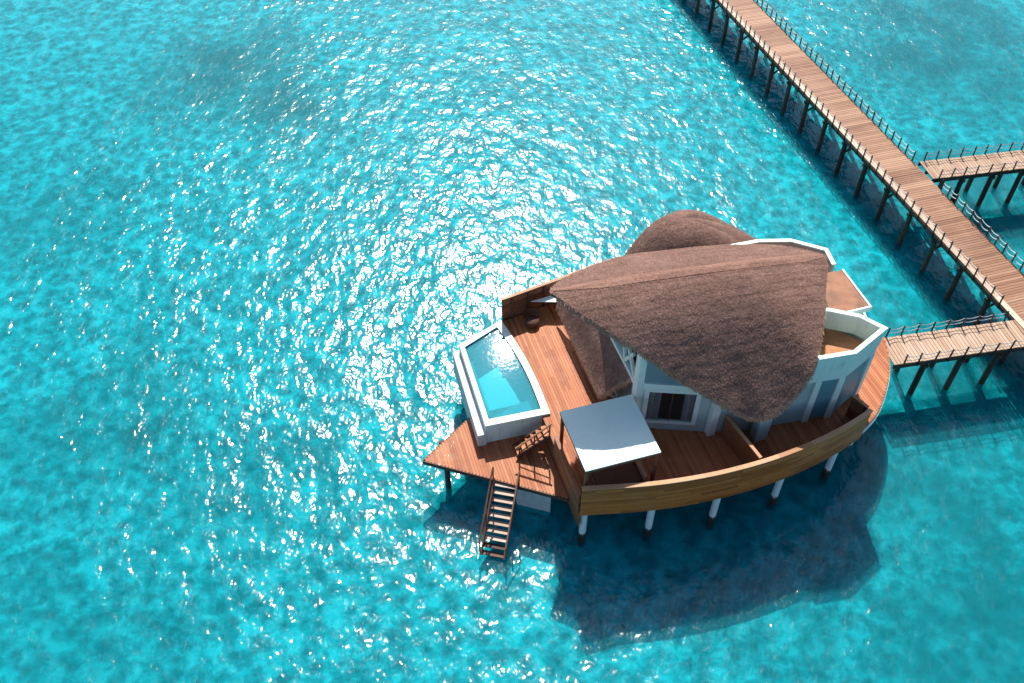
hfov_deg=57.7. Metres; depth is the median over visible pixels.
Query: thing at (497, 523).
water stair
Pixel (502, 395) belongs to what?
plunge pool
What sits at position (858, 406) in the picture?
deck screen
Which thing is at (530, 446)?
deck stair
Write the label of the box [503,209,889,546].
overwater villa
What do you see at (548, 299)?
shade sail
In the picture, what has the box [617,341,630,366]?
gable window
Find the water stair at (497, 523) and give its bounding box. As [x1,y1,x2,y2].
[478,466,519,558]
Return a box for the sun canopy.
[559,394,660,485]
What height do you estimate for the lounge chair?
0.840 m
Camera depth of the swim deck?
45.20 m
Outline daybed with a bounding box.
[589,460,646,484]
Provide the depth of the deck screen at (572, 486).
42.70 m
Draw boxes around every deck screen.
[501,257,617,321]
[554,435,581,512]
[580,408,872,515]
[845,394,869,419]
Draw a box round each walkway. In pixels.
[682,0,1023,366]
[884,311,1023,399]
[918,142,1023,211]
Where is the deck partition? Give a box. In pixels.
[720,414,761,463]
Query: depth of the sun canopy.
41.80 m
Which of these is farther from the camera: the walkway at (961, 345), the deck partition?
the walkway at (961, 345)
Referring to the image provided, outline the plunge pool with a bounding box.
[453,320,549,447]
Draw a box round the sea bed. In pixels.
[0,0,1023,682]
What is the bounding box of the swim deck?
[422,418,568,516]
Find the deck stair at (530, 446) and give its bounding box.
[512,423,552,458]
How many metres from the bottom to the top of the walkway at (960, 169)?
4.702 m
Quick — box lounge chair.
[523,307,539,327]
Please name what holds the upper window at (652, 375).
in the overwater villa
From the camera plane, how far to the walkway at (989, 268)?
60.68 m
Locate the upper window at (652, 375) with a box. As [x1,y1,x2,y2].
[644,362,678,383]
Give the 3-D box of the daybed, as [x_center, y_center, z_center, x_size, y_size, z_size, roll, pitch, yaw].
[4.789,6.093,42.688,2.300,0.850,1.600,-13,48,-11]
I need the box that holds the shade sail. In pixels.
[531,296,555,301]
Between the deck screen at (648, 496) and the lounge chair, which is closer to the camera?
the deck screen at (648, 496)

